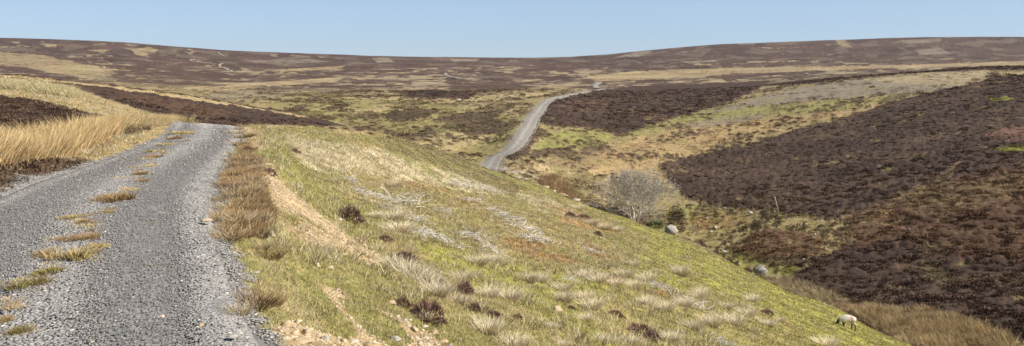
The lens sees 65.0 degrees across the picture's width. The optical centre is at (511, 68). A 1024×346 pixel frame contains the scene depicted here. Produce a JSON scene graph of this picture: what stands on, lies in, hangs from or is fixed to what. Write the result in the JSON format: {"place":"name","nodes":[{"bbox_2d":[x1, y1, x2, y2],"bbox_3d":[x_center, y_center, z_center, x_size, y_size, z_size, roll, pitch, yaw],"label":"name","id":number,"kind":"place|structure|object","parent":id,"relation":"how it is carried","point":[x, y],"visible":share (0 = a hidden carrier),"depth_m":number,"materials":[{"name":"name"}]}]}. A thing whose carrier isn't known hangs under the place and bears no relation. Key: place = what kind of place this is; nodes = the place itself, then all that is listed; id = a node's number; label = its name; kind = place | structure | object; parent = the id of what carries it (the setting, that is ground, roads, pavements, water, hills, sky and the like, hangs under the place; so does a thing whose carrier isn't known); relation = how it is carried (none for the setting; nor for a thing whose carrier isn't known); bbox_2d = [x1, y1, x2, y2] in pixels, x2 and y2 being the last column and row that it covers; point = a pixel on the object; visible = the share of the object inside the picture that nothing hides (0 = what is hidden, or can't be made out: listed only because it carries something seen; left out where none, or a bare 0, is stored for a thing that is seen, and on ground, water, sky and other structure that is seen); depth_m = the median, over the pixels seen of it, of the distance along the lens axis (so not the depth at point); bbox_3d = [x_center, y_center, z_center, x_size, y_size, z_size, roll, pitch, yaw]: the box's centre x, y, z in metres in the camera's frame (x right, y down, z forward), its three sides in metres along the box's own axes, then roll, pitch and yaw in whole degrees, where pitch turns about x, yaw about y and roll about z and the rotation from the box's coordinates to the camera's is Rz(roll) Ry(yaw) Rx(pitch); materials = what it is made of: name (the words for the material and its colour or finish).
{"place":"outdoors","nodes":[
{"label":"outdoors","id":0,"kind":"place"},
{"bbox_2d":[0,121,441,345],"bbox_3d":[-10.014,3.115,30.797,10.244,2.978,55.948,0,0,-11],"label":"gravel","id":1,"kind":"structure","parent":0,"point":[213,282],"depth_m":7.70,"materials":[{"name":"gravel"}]},
{"bbox_2d":[0,89,603,345],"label":"road","id":2,"kind":"structure","parent":0,"point":[522,135],"depth_m":7.13,"materials":[{"name":"gravel"}]},
{"bbox_2d":[0,313,14,322],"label":"grass tuft","id":3,"kind":"object","parent":2,"relation":"on","point":[8,318],"visible":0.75,"depth_m":5.27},
{"bbox_2d":[0,302,28,311],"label":"grass tuft","id":4,"kind":"object","parent":2,"relation":"on","point":[7,309],"visible":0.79,"depth_m":5.52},
{"bbox_2d":[0,295,40,307],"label":"grass tuft","id":5,"kind":"object","parent":2,"relation":"on","point":[11,300],"visible":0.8,"depth_m":5.72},
{"bbox_2d":[0,321,42,339],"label":"grass tuft","id":6,"kind":"object","parent":2,"relation":"on","point":[17,330],"visible":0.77,"depth_m":5.02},
{"bbox_2d":[0,272,56,291],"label":"grass tuft","id":7,"kind":"object","parent":2,"relation":"on","point":[32,281],"visible":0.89,"depth_m":6.10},
{"bbox_2d":[29,246,63,259],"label":"grass tuft","id":8,"kind":"object","parent":2,"relation":"on","point":[37,254],"visible":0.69,"depth_m":7.11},
{"bbox_2d":[28,263,77,276],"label":"grass tuft","id":9,"kind":"object","parent":2,"relation":"on","point":[50,269],"visible":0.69,"depth_m":6.51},
{"bbox_2d":[40,242,102,262],"bbox_3d":[-3.822,1.598,7.005,0.550,0.144,0.777,0,0,-24],"label":"grass tuft","id":10,"kind":"object","parent":2,"relation":"on","point":[81,254],"visible":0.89,"depth_m":6.99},
{"bbox_2d":[57,213,86,219],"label":"grass tuft","id":11,"kind":"object","parent":2,"relation":"on","point":[70,216],"visible":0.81,"depth_m":8.85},
{"bbox_2d":[56,232,92,242],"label":"grass tuft","id":12,"kind":"object","parent":2,"relation":"on","point":[75,237],"visible":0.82,"depth_m":7.76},
{"bbox_2d":[74,217,93,224],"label":"grass tuft","id":13,"kind":"object","parent":2,"relation":"on","point":[85,221],"visible":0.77,"depth_m":8.61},
{"bbox_2d":[76,231,101,239],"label":"grass tuft","id":14,"kind":"object","parent":2,"relation":"on","point":[95,235],"visible":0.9,"depth_m":7.85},
{"bbox_2d":[87,241,110,249],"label":"grass tuft","id":15,"kind":"object","parent":2,"relation":"on","point":[102,245],"visible":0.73,"depth_m":7.44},
{"bbox_2d":[88,189,138,202],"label":"grass tuft","id":16,"kind":"object","parent":2,"relation":"on","point":[120,196],"visible":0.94,"depth_m":10.12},
{"bbox_2d":[130,170,151,175],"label":"grass tuft","id":17,"kind":"object","parent":2,"relation":"on","point":[141,173],"visible":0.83,"depth_m":14.01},
{"bbox_2d":[166,130,195,134],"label":"grass tuft","id":18,"kind":"object","parent":2,"relation":"on","point":[182,132],"visible":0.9,"depth_m":29.36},
{"bbox_2d":[478,107,547,171],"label":"gravel","id":19,"kind":"structure","parent":2,"relation":"on","point":[505,158],"depth_m":134.45,"materials":[{"name":"gravel"}]},
{"bbox_2d":[0,37,1023,345],"bbox_3d":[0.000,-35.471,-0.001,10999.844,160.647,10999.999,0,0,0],"label":"ground","id":20,"kind":"structure","parent":0,"point":[134,67],"depth_m":139.51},
{"bbox_2d":[0,77,188,169],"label":"rushes","id":21,"kind":"object","parent":20,"relation":"on","point":[45,141],"visible":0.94,"depth_m":19.83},
{"bbox_2d":[177,114,196,122],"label":"rush tuft","id":22,"kind":"object","parent":20,"relation":"on","point":[189,120],"visible":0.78,"depth_m":38.98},
{"bbox_2d":[208,206,242,221],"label":"russet tuft","id":23,"kind":"object","parent":20,"relation":"on","point":[216,218],"visible":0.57,"depth_m":10.07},
{"bbox_2d":[210,199,245,207],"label":"russet tuft","id":24,"kind":"object","parent":20,"relation":"on","point":[222,205],"visible":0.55,"depth_m":10.95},
{"bbox_2d":[209,178,253,188],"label":"russet tuft","id":25,"kind":"object","parent":20,"relation":"on","point":[231,183],"visible":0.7,"depth_m":12.95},
{"bbox_2d":[213,186,257,198],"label":"russet tuft","id":26,"kind":"object","parent":20,"relation":"on","point":[240,190],"visible":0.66,"depth_m":11.81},
{"bbox_2d":[217,164,255,176],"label":"russet tuft","id":27,"kind":"object","parent":20,"relation":"on","point":[236,172],"visible":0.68,"depth_m":14.49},
{"bbox_2d":[209,223,264,241],"bbox_3d":[-3.212,1.878,9.172,0.982,0.169,0.862,0,0,-31],"label":"russet tuft","id":28,"kind":"object","parent":20,"relation":"on","point":[234,236],"visible":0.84,"depth_m":9.20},
{"bbox_2d":[213,207,260,224],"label":"russet tuft","id":29,"kind":"object","parent":20,"relation":"on","point":[244,221],"visible":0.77,"depth_m":9.96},
{"bbox_2d":[219,159,255,167],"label":"russet tuft","id":30,"kind":"object","parent":20,"relation":"on","point":[245,162],"visible":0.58,"depth_m":16.30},
{"bbox_2d":[228,139,252,146],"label":"russet tuft","id":31,"kind":"object","parent":20,"relation":"on","point":[234,142],"visible":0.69,"depth_m":23.57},
{"bbox_2d":[219,296,262,316],"bbox_3d":[-1.905,1.671,5.618,0.421,0.118,0.388,0,0,-40],"label":"russet tuft","id":32,"kind":"object","parent":20,"relation":"on","point":[246,312],"visible":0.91,"depth_m":5.63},
{"bbox_2d":[224,198,274,211],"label":"russet tuft","id":33,"kind":"object","parent":20,"relation":"on","point":[252,208],"visible":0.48,"depth_m":10.97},
{"bbox_2d":[230,181,271,192],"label":"russet tuft","id":34,"kind":"object","parent":20,"relation":"on","point":[254,187],"visible":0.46,"depth_m":12.96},
{"bbox_2d":[249,224,279,238],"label":"russet tuft","id":35,"kind":"object","parent":20,"relation":"on","point":[266,234],"visible":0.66,"depth_m":9.74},
{"bbox_2d":[250,239,279,249],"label":"russet tuft","id":36,"kind":"object","parent":20,"relation":"on","point":[267,247],"visible":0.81,"depth_m":9.34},
{"bbox_2d":[232,278,301,311],"bbox_3d":[-2.231,1.954,6.992,1.016,0.237,0.838,0,0,10],"label":"russet tuft","id":37,"kind":"object","parent":20,"relation":"on","point":[267,303],"visible":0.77,"depth_m":6.99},
{"bbox_2d":[263,167,277,176],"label":"heather bush","id":38,"kind":"object","parent":20,"relation":"on","point":[272,171],"visible":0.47,"depth_m":16.51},
{"bbox_2d":[246,241,301,259],"bbox_3d":[-2.704,2.056,9.143,0.759,0.218,0.699,0,0,-17],"label":"russet tuft","id":39,"kind":"object","parent":20,"relation":"on","point":[278,255],"visible":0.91,"depth_m":9.12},
{"bbox_2d":[257,289,290,306],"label":"russet tuft","id":40,"kind":"object","parent":20,"relation":"on","point":[280,304],"visible":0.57,"depth_m":7.28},
{"bbox_2d":[281,321,292,328],"bbox_3d":[-1.887,2.155,6.732,0.108,0.073,0.110,0,0,-32],"label":"stone","id":41,"kind":"object","parent":20,"relation":"on","point":[288,324],"visible":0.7,"depth_m":6.71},
{"bbox_2d":[295,336,315,343],"bbox_3d":[-1.687,2.189,6.462,0.168,0.056,0.164,0,0,37],"label":"stone","id":42,"kind":"object","parent":20,"relation":"on","point":[305,339],"visible":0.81,"depth_m":6.45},
{"bbox_2d":[302,328,311,335],"bbox_3d":[-1.717,2.218,6.710,0.097,0.080,0.130,0,0,-10],"label":"stone","id":43,"kind":"object","parent":20,"relation":"on","point":[307,331],"visible":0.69,"depth_m":6.70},
{"bbox_2d":[338,204,366,223],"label":"heather bush","id":44,"kind":"object","parent":20,"relation":"on","point":[349,210],"visible":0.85,"depth_m":16.88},
{"bbox_2d":[353,188,399,203],"bbox_3d":[-4.039,3.721,24.009,1.636,0.328,1.251,13,-6,17],"label":"brushwood pile","id":45,"kind":"object","parent":20,"relation":"on","point":[379,194],"visible":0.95,"depth_m":23.76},
{"bbox_2d":[373,198,407,212],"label":"brushwood pile","id":46,"kind":"object","parent":20,"relation":"on","point":[388,206],"visible":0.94,"depth_m":21.16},
{"bbox_2d":[375,208,408,220],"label":"grass tussock","id":47,"kind":"object","parent":20,"relation":"on","point":[397,215],"depth_m":19.48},
{"bbox_2d":[383,178,407,187],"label":"grass tussock","id":48,"kind":"object","parent":20,"relation":"on","point":[397,184],"depth_m":33.24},
{"bbox_2d":[364,187,433,207],"bbox_3d":[-3.374,3.876,24.574,1.854,0.482,1.918,12,-4,15],"label":"brushwood pile","id":49,"kind":"object","parent":20,"relation":"on","point":[414,200],"visible":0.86,"depth_m":24.54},
{"bbox_2d":[376,219,422,232],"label":"grass tussock","id":50,"kind":"object","parent":20,"relation":"on","point":[406,228],"depth_m":17.80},
{"bbox_2d":[395,296,414,307],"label":"heather bush","id":51,"kind":"object","parent":20,"relation":"on","point":[404,299],"visible":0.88,"depth_m":9.36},
{"bbox_2d":[396,249,419,261],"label":"heather bush","id":52,"kind":"object","parent":20,"relation":"on","point":[403,252],"visible":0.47,"depth_m":13.99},
{"bbox_2d":[375,252,451,292],"bbox_3d":[-1.527,2.959,11.908,0.987,0.355,2.485,0,0,-23],"label":"grass tussock","id":53,"kind":"object","parent":20,"relation":"on","point":[404,265],"depth_m":11.75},
{"bbox_2d":[399,212,436,224],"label":"brushwood pile","id":54,"kind":"object","parent":20,"relation":"on","point":[420,218],"visible":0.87,"depth_m":20.26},
{"bbox_2d":[410,224,436,236],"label":"brushwood pile","id":55,"kind":"object","parent":20,"relation":"on","point":[427,229],"visible":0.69,"depth_m":17.73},
{"bbox_2d":[409,310,438,320],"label":"grass tussock","id":56,"kind":"object","parent":20,"relation":"on","point":[422,317],"depth_m":9.17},
{"bbox_2d":[411,294,447,325],"bbox_3d":[-0.978,2.771,9.239,0.439,0.337,0.478,0,0,-16],"label":"heather bush","id":57,"kind":"object","parent":20,"relation":"on","point":[431,306],"visible":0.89,"depth_m":9.19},
{"bbox_2d":[417,279,457,297],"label":"grass tussock","id":58,"kind":"object","parent":20,"relation":"on","point":[440,293],"depth_m":10.75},
{"bbox_2d":[413,222,470,248],"bbox_3d":[-1.618,3.615,17.640,1.466,0.327,1.121,17,-8,30],"label":"brushwood pile","id":59,"kind":"object","parent":20,"relation":"on","point":[443,236],"visible":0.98,"depth_m":17.46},
{"bbox_2d":[0,78,911,345],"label":"grass","id":60,"kind":"structure","parent":20,"relation":"on","point":[497,303],"depth_m":21.84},
{"bbox_2d":[436,174,477,188],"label":"brushwood pile","id":61,"kind":"object","parent":20,"relation":"on","point":[456,182],"visible":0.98,"depth_m":50.85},
{"bbox_2d":[443,269,477,281],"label":"grass tussock","id":62,"kind":"object","parent":20,"relation":"on","point":[464,277],"depth_m":13.59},
{"bbox_2d":[445,292,475,304],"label":"grass tussock","id":63,"kind":"object","parent":20,"relation":"on","point":[462,299],"depth_m":10.69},
{"bbox_2d":[455,280,473,295],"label":"heather bush","id":64,"kind":"object","parent":20,"relation":"on","point":[467,288],"visible":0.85,"depth_m":11.58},
{"bbox_2d":[447,227,491,241],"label":"brushwood pile","id":65,"kind":"object","parent":20,"relation":"on","point":[473,235],"visible":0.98,"depth_m":20.07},
{"bbox_2d":[463,253,494,265],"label":"grass tussock","id":66,"kind":"object","parent":20,"relation":"on","point":[481,261],"depth_m":15.94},
{"bbox_2d":[466,180,508,195],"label":"brushwood pile","id":67,"kind":"object","parent":20,"relation":"on","point":[488,188],"visible":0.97,"depth_m":54.87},
{"bbox_2d":[468,313,509,335],"bbox_3d":[-0.312,3.117,9.786,0.671,0.223,0.716,0,0,-40],"label":"grass tussock","id":68,"kind":"object","parent":20,"relation":"on","point":[486,327],"depth_m":9.78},
{"bbox_2d":[474,281,505,297],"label":"grass tussock","id":69,"kind":"object","parent":20,"relation":"on","point":[487,291],"depth_m":12.03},
{"bbox_2d":[470,238,511,257],"bbox_3d":[-0.507,4.196,18.942,1.049,0.286,1.016,22,1,17],"label":"brushwood pile","id":70,"kind":"object","parent":20,"relation":"on","point":[492,249],"visible":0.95,"depth_m":19.00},
{"bbox_2d":[478,252,511,263],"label":"grass tussock","id":71,"kind":"object","parent":20,"relation":"on","point":[499,258],"depth_m":17.11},
{"bbox_2d":[468,198,527,223],"bbox_3d":[-0.513,5.523,31.397,2.618,0.525,2.001,20,-6,-7],"label":"brushwood pile","id":72,"kind":"object","parent":20,"relation":"on","point":[503,215],"visible":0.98,"depth_m":31.19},
{"bbox_2d":[488,285,533,301],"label":"grass tussock","id":73,"kind":"object","parent":20,"relation":"on","point":[511,295],"depth_m":12.46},
{"bbox_2d":[0,64,1023,345],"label":"heather","id":74,"kind":"object","parent":20,"relation":"on","point":[38,108],"visible":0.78,"depth_m":95.35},
{"bbox_2d":[0,76,1023,345],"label":"dead grass","id":75,"kind":"structure","parent":20,"relation":"on","point":[268,208],"depth_m":19.49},
{"bbox_2d":[493,330,537,345],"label":"grass tussock","id":76,"kind":"object","parent":20,"relation":"on","point":[521,343],"depth_m":9.39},
{"bbox_2d":[498,219,548,239],"bbox_3d":[0.647,5.697,28.808,1.934,0.412,2.143,21,-2,29],"label":"brushwood pile","id":77,"kind":"object","parent":20,"relation":"on","point":[530,230],"visible":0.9,"depth_m":28.63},
{"bbox_2d":[514,269,542,283],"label":"grass tussock","id":78,"kind":"object","parent":20,"relation":"on","point":[530,279],"depth_m":15.82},
{"bbox_2d":[510,229,560,245],"bbox_3d":[0.709,5.162,24.721,1.676,0.365,1.622,13,-7,3],"label":"brushwood pile","id":79,"kind":"object","parent":20,"relation":"on","point":[537,236],"visible":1,"depth_m":24.73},
{"bbox_2d":[534,271,553,282],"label":"grass tussock","id":80,"kind":"object","parent":20,"relation":"on","point":[544,280],"depth_m":16.32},
{"bbox_2d":[548,280,574,292],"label":"grass tussock","id":81,"kind":"object","parent":20,"relation":"on","point":[564,287],"depth_m":16.27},
{"bbox_2d":[553,338,571,345],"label":"grass tussock","id":82,"kind":"object","parent":20,"relation":"on","point":[562,343],"depth_m":10.57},
{"bbox_2d":[549,289,579,302],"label":"grass tussock","id":83,"kind":"object","parent":20,"relation":"on","point":[567,300],"depth_m":15.37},
{"bbox_2d":[560,273,581,284],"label":"brushwood pile","id":84,"kind":"object","parent":20,"relation":"on","point":[570,276],"visible":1,"depth_m":18.30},
{"bbox_2d":[568,311,599,321],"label":"grass tussock","id":85,"kind":"object","parent":20,"relation":"on","point":[587,318],"depth_m":13.48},
{"bbox_2d":[570,267,600,277],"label":"grass tussock","id":86,"kind":"object","parent":20,"relation":"on","point":[584,273],"depth_m":19.96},
{"bbox_2d":[572,289,601,300],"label":"grass tussock","id":87,"kind":"object","parent":20,"relation":"on","point":[587,296],"depth_m":16.14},
{"bbox_2d":[582,218,600,225],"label":"grass tussock","id":88,"kind":"object","parent":20,"relation":"on","point":[592,223],"depth_m":48.74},
{"bbox_2d":[575,294,611,310],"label":"grass tussock","id":89,"kind":"object","parent":20,"relation":"on","point":[592,305],"depth_m":15.39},
{"bbox_2d":[578,271,613,282],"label":"grass tussock","id":90,"kind":"object","parent":20,"relation":"on","point":[600,279],"depth_m":19.71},
{"bbox_2d":[593,332,615,343],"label":"grass tussock","id":91,"kind":"object","parent":20,"relation":"on","point":[607,337],"depth_m":11.88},
{"bbox_2d":[597,223,613,229],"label":"grass tussock","id":92,"kind":"object","parent":20,"relation":"on","point":[605,227],"depth_m":48.63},
{"bbox_2d":[605,277,626,286],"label":"grass tussock","id":93,"kind":"object","parent":20,"relation":"on","point":[617,283],"depth_m":19.83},
{"bbox_2d":[613,266,637,278],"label":"grass tussock","id":94,"kind":"object","parent":20,"relation":"on","point":[628,274],"depth_m":23.19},
{"bbox_2d":[614,332,644,345],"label":"grass tussock","id":95,"kind":"object","parent":20,"relation":"on","point":[630,342],"depth_m":12.65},
{"bbox_2d":[623,277,646,289],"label":"grass tussock","id":96,"kind":"object","parent":20,"relation":"on","point":[634,285],"depth_m":20.79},
{"bbox_2d":[589,167,681,222],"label":"bare tree","id":97,"kind":"object","parent":20,"relation":"on","point":[637,190],"visible":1,"depth_m":99.54,"materials":[{"name":"grey plant"}]},
{"bbox_2d":[626,322,656,333],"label":"heather bush","id":98,"kind":"object","parent":20,"relation":"on","point":[636,327],"visible":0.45,"depth_m":14.24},
{"bbox_2d":[634,294,658,304],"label":"grass tussock","id":99,"kind":"object","parent":20,"relation":"on","point":[645,301],"depth_m":18.77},
{"bbox_2d":[634,269,666,282],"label":"grass tussock","id":100,"kind":"object","parent":20,"relation":"on","point":[646,276],"depth_m":23.42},
{"bbox_2d":[639,330,662,342],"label":"heather bush","id":101,"kind":"object","parent":20,"relation":"on","point":[646,334],"visible":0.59,"depth_m":13.93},
{"bbox_2d":[644,218,663,228],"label":"green shrub","id":102,"kind":"object","parent":20,"relation":"on","point":[654,222],"visible":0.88,"depth_m":98.64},
{"bbox_2d":[639,277,675,290],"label":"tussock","id":103,"kind":"object","parent":20,"relation":"on","point":[657,285],"visible":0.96,"depth_m":22.36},
{"bbox_2d":[649,296,681,311],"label":"grass tussock","id":104,"kind":"object","parent":20,"relation":"on","point":[671,306],"depth_m":18.70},
{"bbox_2d":[653,328,687,342],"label":"grass tussock","id":105,"kind":"object","parent":20,"relation":"on","point":[676,339],"depth_m":14.55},
{"bbox_2d":[664,224,677,234],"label":"boulder","id":106,"kind":"object","parent":20,"relation":"on","point":[670,229],"visible":0.83,"depth_m":95.27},
{"bbox_2d":[666,263,694,276],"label":"grass tussock","id":107,"kind":"object","parent":20,"relation":"on","point":[682,272],"depth_m":32.27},
{"bbox_2d":[669,295,697,306],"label":"grass tussock","id":108,"kind":"object","parent":20,"relation":"on","point":[689,302],"depth_m":19.96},
{"bbox_2d":[674,316,705,331],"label":"grass tussock","id":109,"kind":"object","parent":20,"relation":"on","point":[694,327],"depth_m":16.81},
{"bbox_2d":[666,287,715,311],"bbox_3d":[4.543,5.896,20.641,1.437,0.374,1.487,21,-8,14],"label":"brushwood pile","id":110,"kind":"object","parent":20,"relation":"on","point":[695,304],"visible":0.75,"depth_m":20.57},
{"bbox_2d":[687,289,717,301],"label":"grass tussock","id":111,"kind":"object","parent":20,"relation":"on","point":[704,296],"depth_m":23.69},
{"bbox_2d":[693,309,725,327],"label":"grass tussock","id":112,"kind":"object","parent":20,"relation":"on","point":[713,321],"depth_m":18.41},
{"bbox_2d":[701,330,734,345],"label":"brushwood pile","id":113,"kind":"object","parent":20,"relation":"on","point":[720,338],"visible":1,"depth_m":15.71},
{"bbox_2d":[716,299,738,309],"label":"grass tussock","id":114,"kind":"object","parent":20,"relation":"on","point":[726,306],"depth_m":25.75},
{"bbox_2d":[712,309,754,326],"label":"grass tussock","id":115,"kind":"object","parent":20,"relation":"on","point":[739,320],"depth_m":20.23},
{"bbox_2d":[735,303,761,316],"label":"grass tussock","id":116,"kind":"object","parent":20,"relation":"on","point":[750,312],"depth_m":27.09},
{"bbox_2d":[743,292,766,302],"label":"grass tussock","id":117,"kind":"object","parent":20,"relation":"on","point":[754,299],"depth_m":34.36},
{"bbox_2d":[753,265,767,275],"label":"boulder","id":118,"kind":"object","parent":20,"relation":"on","point":[758,269],"visible":0.95,"depth_m":74.58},
{"bbox_2d":[756,317,777,326],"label":"grass tussock","id":119,"kind":"object","parent":20,"relation":"on","point":[769,323],"depth_m":26.17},
{"bbox_2d":[533,170,1022,345],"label":"rushes","id":120,"kind":"object","parent":20,"relation":"on","point":[955,328],"visible":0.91,"depth_m":56.77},
{"bbox_2d":[806,334,842,345],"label":"grass tussock","id":121,"kind":"object","parent":20,"relation":"on","point":[825,343],"depth_m":26.89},
{"bbox_2d":[835,314,856,330],"bbox_3d":[16.652,12.682,40.067,1.146,0.807,0.368,0,0,-7],"label":"sheep","id":122,"kind":"object","parent":20,"relation":"on","point":[851,319],"visible":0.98,"depth_m":39.95},
{"bbox_2d":[0,0,1023,57],"label":"sky","id":123,"kind":"structure","parent":0,"point":[404,28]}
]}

